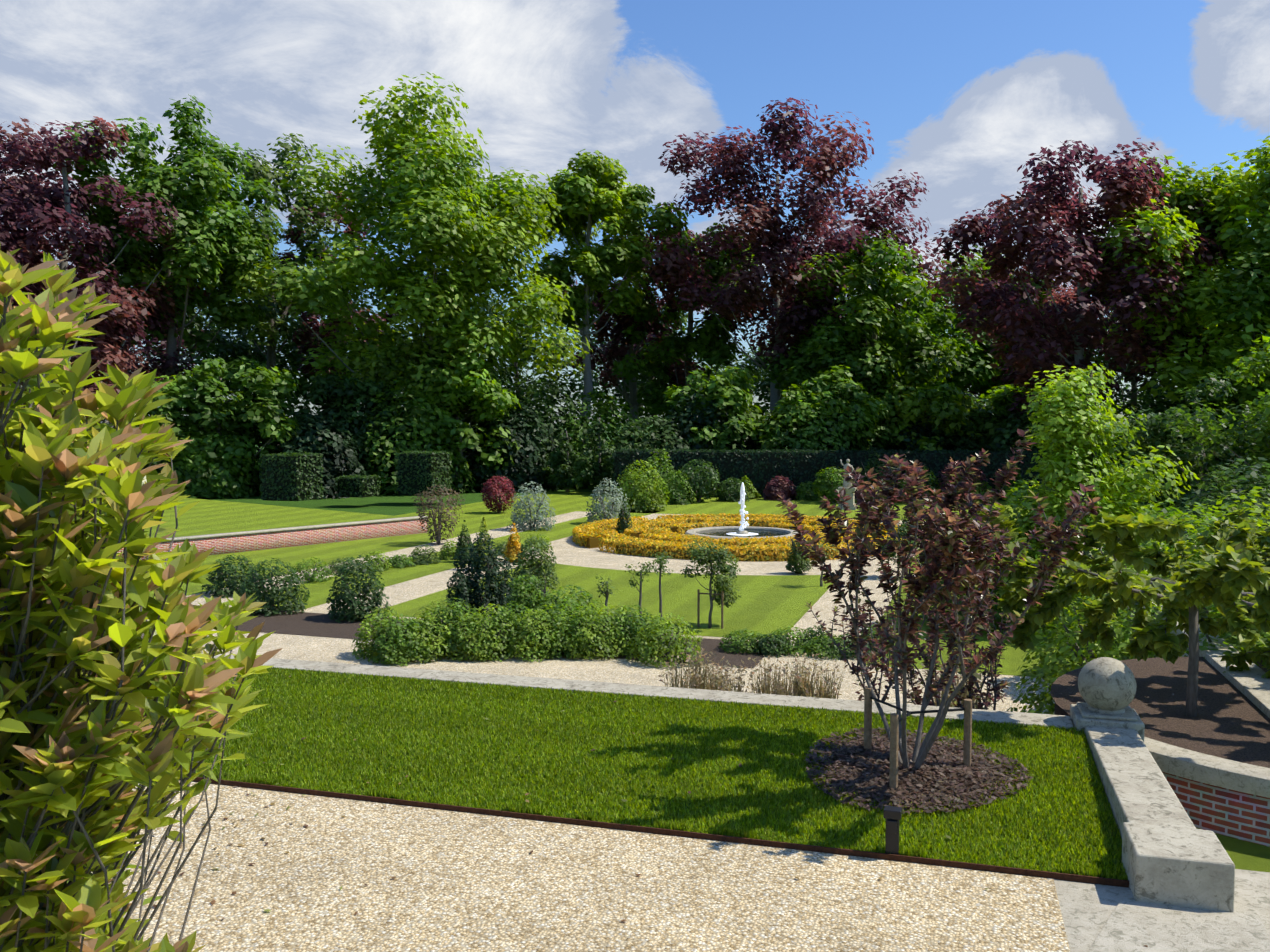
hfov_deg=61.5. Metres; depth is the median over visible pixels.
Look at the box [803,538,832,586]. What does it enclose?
young tree
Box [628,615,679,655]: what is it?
border shrub
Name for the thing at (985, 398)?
understorey
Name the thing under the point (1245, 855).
lawn ground
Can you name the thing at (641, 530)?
flower bed
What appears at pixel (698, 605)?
standard ball stakes
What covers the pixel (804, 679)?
ornamental grass
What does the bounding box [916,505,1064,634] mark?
shrub
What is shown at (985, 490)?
shrub
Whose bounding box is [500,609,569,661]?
border shrub
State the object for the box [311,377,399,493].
understorey
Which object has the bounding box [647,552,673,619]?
young tree
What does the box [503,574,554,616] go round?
round shrub
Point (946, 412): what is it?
bush
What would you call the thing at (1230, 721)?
planter bed ground
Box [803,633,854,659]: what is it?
border perennial
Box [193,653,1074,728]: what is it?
retaining wall coping
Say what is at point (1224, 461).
understorey
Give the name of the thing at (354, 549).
lawn
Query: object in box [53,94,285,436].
forest tree
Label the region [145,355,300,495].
forest tree
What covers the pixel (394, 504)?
terrain
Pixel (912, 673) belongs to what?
ornamental grass
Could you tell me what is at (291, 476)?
hedge block
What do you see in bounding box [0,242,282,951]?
shrub
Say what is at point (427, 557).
border
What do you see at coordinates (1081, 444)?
tree
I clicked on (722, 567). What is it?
tree
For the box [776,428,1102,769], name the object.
purple tree
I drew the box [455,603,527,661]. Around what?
border shrub
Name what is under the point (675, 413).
understorey
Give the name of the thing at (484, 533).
gold conifer
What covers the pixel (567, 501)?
lawn
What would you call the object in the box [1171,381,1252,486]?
understorey
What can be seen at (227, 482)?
understorey
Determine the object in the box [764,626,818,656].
border perennial
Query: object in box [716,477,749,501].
shrub
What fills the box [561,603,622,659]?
border shrub
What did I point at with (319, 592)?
lawn strip
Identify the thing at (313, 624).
bed near ground
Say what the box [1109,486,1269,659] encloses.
shrub
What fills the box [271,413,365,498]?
understorey
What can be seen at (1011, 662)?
lawn strip
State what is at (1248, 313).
forest tree
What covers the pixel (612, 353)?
forest tree
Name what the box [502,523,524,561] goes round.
gold conifer
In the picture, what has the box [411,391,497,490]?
understorey
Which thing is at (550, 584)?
young tree
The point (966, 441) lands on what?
understorey
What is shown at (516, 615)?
border shrub
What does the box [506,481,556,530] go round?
shrub
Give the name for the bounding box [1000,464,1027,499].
hedge
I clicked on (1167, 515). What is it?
shrub
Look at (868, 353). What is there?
forest tree
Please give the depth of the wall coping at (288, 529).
45.83 m
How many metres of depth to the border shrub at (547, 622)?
24.65 m
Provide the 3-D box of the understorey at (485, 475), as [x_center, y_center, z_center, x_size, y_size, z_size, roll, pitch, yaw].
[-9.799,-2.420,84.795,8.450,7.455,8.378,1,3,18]
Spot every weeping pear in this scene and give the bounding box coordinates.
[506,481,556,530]
[585,478,630,521]
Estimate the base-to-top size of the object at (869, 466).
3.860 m
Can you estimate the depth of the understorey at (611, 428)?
87.43 m
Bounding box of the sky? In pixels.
[0,0,1269,423]
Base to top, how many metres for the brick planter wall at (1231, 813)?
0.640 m
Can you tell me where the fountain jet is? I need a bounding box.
[726,482,757,535]
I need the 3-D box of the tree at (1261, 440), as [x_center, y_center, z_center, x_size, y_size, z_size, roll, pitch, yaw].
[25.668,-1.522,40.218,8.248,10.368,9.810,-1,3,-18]
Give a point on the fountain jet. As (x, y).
(743, 506)
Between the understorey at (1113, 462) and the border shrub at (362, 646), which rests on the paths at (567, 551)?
the border shrub at (362, 646)
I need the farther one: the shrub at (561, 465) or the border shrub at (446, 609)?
the shrub at (561, 465)
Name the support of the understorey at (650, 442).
on the terrain at (394, 504)
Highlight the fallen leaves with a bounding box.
[146,676,1147,947]
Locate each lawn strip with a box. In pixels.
[222,510,658,609]
[866,520,1118,676]
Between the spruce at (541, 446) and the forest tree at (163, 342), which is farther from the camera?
the forest tree at (163, 342)
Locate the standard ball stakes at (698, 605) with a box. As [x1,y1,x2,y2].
[697,589,723,628]
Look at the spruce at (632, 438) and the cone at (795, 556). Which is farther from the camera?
the spruce at (632, 438)
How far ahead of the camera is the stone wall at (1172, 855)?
7.28 m
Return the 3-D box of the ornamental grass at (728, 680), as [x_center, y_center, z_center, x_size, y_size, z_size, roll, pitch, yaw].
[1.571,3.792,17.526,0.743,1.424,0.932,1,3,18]
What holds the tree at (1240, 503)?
on the paths at (567, 551)
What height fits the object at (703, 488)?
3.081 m
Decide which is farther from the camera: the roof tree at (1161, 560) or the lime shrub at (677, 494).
the lime shrub at (677, 494)
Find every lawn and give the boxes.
[149,508,574,598]
[447,491,1264,530]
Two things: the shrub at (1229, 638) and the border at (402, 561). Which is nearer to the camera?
the shrub at (1229, 638)
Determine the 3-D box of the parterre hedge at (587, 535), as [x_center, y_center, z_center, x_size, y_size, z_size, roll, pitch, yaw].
[4.934,2.632,48.895,15.700,0.703,15.682,1,3,18]
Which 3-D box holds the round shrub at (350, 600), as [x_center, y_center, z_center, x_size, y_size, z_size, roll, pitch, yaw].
[-7.616,3.114,29.282,1.769,1.914,1.755,1,3,18]
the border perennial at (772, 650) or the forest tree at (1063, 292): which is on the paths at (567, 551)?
the border perennial at (772, 650)
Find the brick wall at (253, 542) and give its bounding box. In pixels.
[117,519,426,559]
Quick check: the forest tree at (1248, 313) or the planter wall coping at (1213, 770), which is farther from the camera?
the forest tree at (1248, 313)
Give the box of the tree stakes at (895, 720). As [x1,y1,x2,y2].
[864,687,971,789]
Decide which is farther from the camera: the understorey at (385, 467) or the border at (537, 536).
the understorey at (385, 467)
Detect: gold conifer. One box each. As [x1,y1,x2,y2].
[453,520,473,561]
[473,517,492,568]
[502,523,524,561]
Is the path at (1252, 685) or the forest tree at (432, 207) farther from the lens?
the forest tree at (432, 207)
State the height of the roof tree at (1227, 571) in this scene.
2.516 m
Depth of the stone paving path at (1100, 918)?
6.53 m
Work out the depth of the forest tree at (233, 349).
107.80 m
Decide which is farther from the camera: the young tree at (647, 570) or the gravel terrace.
the young tree at (647, 570)
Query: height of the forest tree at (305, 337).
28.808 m
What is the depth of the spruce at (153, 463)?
74.29 m
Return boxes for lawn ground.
[86,498,402,538]
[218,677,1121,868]
[371,561,832,637]
[1196,828,1269,871]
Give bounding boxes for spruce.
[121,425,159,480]
[521,437,553,487]
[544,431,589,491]
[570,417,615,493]
[620,425,644,448]
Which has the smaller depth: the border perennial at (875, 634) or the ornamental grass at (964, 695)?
the ornamental grass at (964, 695)
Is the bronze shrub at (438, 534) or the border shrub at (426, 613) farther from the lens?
the bronze shrub at (438, 534)
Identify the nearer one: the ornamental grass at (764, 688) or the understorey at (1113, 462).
the ornamental grass at (764, 688)
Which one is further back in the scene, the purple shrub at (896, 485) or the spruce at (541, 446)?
the spruce at (541, 446)
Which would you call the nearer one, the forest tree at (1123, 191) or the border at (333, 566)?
the border at (333, 566)
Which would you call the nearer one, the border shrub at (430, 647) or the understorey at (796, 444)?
the border shrub at (430, 647)
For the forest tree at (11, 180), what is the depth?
81.11 m
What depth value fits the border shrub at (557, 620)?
24.43 m
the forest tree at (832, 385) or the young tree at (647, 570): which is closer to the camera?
the young tree at (647, 570)
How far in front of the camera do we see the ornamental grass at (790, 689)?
18.16 m
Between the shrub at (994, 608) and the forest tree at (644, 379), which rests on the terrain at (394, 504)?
the forest tree at (644, 379)
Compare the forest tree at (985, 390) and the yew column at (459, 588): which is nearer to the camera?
the yew column at (459, 588)
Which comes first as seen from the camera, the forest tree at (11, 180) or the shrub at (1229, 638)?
the shrub at (1229, 638)
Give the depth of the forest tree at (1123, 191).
73.57 m
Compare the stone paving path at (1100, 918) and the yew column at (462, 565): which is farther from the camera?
the yew column at (462, 565)
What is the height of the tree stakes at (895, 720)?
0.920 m
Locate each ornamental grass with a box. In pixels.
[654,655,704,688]
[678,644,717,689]
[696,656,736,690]
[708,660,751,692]
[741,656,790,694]
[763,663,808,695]
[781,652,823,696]
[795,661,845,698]
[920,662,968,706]
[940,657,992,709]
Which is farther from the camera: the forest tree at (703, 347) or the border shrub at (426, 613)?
the forest tree at (703, 347)
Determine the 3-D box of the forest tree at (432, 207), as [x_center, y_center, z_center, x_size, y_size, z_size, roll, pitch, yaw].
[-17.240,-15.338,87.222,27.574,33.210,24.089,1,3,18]
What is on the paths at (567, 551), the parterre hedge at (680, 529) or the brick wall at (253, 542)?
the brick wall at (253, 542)
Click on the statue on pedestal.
(851, 501)
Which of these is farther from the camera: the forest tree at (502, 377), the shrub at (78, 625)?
the forest tree at (502, 377)
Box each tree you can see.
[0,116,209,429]
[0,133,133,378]
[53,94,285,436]
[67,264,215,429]
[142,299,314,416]
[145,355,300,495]
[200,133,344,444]
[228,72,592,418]
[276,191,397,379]
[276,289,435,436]
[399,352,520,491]
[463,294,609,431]
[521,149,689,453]
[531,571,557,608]
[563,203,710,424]
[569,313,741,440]
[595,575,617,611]
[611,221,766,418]
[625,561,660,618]
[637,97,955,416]
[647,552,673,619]
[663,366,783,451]
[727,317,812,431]
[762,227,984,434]
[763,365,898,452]
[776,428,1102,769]
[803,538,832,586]
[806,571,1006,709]
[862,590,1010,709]
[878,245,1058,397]
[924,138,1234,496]
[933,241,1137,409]
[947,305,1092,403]
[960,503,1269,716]
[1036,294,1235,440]
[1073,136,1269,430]
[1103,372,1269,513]
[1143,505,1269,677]
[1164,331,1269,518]
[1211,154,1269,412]
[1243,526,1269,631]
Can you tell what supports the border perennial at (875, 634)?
on the paths at (567, 551)
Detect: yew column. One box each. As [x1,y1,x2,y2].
[445,571,470,624]
[452,544,483,613]
[467,530,500,626]
[484,551,513,622]
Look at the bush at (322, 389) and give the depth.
80.69 m
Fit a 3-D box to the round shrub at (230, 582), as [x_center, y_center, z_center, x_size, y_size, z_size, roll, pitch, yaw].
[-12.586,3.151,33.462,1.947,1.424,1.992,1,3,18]
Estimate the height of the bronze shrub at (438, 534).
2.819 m
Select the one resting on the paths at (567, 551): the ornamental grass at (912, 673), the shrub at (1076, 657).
the shrub at (1076, 657)
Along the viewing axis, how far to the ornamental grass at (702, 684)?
18.31 m
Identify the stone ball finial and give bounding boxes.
[1078,657,1136,713]
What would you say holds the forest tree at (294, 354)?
on the terrain at (394, 504)
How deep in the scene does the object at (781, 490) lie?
73.38 m
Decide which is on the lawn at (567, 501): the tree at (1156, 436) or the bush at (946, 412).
the tree at (1156, 436)
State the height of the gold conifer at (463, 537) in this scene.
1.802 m
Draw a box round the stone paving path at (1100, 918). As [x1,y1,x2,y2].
[1054,879,1269,951]
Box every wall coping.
[164,516,427,541]
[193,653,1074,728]
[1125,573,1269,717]
[1144,737,1269,797]
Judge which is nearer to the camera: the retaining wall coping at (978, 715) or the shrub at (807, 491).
the retaining wall coping at (978, 715)
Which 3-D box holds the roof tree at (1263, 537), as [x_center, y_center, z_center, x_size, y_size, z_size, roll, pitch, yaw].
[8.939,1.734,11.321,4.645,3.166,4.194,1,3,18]
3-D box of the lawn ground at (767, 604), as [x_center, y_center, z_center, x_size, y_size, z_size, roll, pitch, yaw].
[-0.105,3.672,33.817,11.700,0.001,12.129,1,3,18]
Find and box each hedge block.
[258,452,323,500]
[334,474,380,497]
[395,450,452,495]
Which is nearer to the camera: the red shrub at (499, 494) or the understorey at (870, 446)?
the red shrub at (499, 494)
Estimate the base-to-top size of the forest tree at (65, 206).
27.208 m
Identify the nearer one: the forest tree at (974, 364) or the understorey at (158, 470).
the understorey at (158, 470)
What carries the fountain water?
in the stone fountain basin
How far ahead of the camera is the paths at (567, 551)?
25.48 m
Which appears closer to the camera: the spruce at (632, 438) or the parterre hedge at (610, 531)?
the parterre hedge at (610, 531)
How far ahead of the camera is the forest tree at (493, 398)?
80.23 m
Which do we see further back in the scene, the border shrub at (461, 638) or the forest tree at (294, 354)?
the forest tree at (294, 354)
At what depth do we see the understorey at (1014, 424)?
78.15 m
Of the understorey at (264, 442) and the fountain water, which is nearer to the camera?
the fountain water
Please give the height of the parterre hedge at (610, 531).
0.649 m
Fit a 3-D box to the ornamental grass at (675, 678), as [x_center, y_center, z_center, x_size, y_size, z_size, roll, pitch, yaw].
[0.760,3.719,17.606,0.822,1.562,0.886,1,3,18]
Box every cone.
[615,497,631,533]
[786,536,813,573]
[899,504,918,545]
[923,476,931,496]
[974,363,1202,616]
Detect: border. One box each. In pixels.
[290,557,335,582]
[324,557,367,574]
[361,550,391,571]
[385,554,415,567]
[408,545,440,564]
[438,540,456,559]
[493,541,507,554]
[524,533,553,549]
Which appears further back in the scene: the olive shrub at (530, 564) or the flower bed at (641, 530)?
the flower bed at (641, 530)
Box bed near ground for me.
[138,605,765,667]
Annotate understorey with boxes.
[121,413,205,495]
[159,427,261,498]
[205,382,309,493]
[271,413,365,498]
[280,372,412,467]
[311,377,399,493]
[360,373,477,495]
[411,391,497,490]
[464,401,559,492]
[489,369,594,489]
[548,391,647,489]
[594,415,696,492]
[658,378,757,449]
[709,412,786,449]
[758,390,871,452]
[800,420,900,452]
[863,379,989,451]
[912,391,1011,452]
[961,385,1045,450]
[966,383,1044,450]
[977,411,1079,489]
[1077,435,1171,499]
[1111,391,1221,503]
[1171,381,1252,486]
[1215,407,1265,502]
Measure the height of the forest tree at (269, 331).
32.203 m
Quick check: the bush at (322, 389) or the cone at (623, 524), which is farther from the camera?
the bush at (322, 389)
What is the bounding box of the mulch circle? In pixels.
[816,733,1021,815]
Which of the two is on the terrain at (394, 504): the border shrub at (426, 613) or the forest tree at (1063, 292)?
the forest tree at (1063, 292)
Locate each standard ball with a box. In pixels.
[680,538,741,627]
[880,521,918,576]
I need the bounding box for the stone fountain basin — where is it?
[685,526,797,540]
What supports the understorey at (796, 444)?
on the terrain at (394, 504)
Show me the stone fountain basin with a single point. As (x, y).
(695, 530)
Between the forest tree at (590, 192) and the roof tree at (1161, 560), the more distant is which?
the forest tree at (590, 192)
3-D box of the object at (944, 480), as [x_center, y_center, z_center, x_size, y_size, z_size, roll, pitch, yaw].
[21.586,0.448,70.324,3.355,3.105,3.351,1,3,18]
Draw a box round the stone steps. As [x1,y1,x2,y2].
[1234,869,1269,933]
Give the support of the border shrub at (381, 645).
on the paths at (567, 551)
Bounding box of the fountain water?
[696,529,788,536]
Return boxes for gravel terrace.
[91,780,1069,951]
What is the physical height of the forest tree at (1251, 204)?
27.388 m
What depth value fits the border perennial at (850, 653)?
24.43 m
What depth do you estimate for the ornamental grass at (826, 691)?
18.04 m
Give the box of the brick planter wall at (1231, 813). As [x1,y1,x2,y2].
[1162,772,1269,846]
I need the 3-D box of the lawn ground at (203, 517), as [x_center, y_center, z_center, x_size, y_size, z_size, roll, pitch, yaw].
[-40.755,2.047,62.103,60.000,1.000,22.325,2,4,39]
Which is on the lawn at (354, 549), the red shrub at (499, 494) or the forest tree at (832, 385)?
the red shrub at (499, 494)
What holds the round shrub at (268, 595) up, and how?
on the paths at (567, 551)
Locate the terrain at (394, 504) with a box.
[189,424,1268,522]
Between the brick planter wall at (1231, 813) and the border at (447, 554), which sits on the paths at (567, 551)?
the border at (447, 554)
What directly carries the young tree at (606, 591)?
on the lawn ground at (767, 604)
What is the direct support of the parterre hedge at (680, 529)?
on the parterre bed ground
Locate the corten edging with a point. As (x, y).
(999, 869)
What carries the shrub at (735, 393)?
on the terrain at (394, 504)
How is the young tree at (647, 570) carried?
on the lawn ground at (767, 604)
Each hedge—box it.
[571,513,909,561]
[597,516,889,552]
[610,448,1069,499]
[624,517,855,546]
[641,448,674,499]
[651,520,827,540]
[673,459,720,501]
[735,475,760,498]
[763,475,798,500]
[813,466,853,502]
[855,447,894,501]
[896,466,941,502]
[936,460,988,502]
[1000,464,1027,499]
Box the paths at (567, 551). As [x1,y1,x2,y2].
[181,511,1215,713]
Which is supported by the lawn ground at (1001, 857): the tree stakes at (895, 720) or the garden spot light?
the garden spot light
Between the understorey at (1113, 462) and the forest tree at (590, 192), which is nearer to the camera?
the understorey at (1113, 462)
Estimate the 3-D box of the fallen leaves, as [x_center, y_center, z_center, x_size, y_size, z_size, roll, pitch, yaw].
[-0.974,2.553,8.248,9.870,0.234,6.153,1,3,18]
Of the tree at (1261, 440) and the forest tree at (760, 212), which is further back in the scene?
the forest tree at (760, 212)
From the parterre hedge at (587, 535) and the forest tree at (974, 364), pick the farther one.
the forest tree at (974, 364)
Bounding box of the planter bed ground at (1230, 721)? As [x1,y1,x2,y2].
[1050,657,1269,767]
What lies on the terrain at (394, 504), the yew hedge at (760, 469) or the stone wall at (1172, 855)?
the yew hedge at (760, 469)
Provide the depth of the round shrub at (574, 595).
26.89 m
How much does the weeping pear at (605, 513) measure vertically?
2.619 m
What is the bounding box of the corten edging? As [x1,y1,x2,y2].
[182,777,1128,887]
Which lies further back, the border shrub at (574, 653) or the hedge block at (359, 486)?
the hedge block at (359, 486)
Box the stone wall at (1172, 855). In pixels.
[1070,702,1234,911]
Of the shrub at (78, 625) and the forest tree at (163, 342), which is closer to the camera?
the shrub at (78, 625)
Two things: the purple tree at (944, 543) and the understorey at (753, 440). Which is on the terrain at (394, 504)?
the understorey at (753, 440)
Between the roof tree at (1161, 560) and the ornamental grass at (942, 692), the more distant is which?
the ornamental grass at (942, 692)
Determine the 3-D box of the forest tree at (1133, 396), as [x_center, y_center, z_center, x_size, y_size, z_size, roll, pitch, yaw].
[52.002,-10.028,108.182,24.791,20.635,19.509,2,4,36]
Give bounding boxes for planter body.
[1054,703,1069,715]
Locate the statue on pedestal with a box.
[837,459,856,509]
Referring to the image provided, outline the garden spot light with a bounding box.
[883,806,901,854]
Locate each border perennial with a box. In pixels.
[718,629,768,653]
[751,633,795,657]
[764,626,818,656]
[795,625,834,651]
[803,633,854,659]
[830,632,887,658]
[867,624,896,651]
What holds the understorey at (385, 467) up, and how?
on the terrain at (394, 504)
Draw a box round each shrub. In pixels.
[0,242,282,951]
[200,554,261,597]
[239,558,309,616]
[326,555,391,622]
[351,606,409,659]
[367,614,430,666]
[391,616,457,662]
[412,484,464,544]
[413,600,466,657]
[423,597,481,655]
[445,611,502,660]
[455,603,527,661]
[480,476,516,512]
[482,601,540,656]
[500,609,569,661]
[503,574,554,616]
[510,536,559,586]
[522,604,577,656]
[529,584,607,633]
[534,599,600,658]
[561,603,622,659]
[578,603,642,656]
[605,605,659,656]
[612,459,669,511]
[625,612,702,667]
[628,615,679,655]
[658,470,695,504]
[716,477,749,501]
[795,480,821,500]
[874,469,905,497]
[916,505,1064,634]
[958,479,996,504]
[1007,563,1162,714]
[1048,499,1269,672]
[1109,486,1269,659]
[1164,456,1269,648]
[1184,591,1269,665]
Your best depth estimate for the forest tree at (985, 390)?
115.50 m
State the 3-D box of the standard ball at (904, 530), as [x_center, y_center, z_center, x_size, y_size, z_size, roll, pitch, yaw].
[9.122,2.706,36.729,1.599,2.254,1.514,1,3,18]
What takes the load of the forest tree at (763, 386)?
on the terrain at (394, 504)
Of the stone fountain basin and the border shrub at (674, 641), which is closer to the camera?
the border shrub at (674, 641)
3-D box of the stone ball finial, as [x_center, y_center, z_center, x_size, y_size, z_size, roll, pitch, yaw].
[4.478,1.978,10.123,0.510,0.512,0.510,1,3,18]
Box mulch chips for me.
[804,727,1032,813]
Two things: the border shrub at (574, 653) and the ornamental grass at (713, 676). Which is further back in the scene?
the border shrub at (574, 653)
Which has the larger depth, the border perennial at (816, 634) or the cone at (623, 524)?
the cone at (623, 524)
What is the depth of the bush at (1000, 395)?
82.18 m
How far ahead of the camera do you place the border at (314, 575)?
35.94 m
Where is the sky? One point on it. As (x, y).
(959, 95)

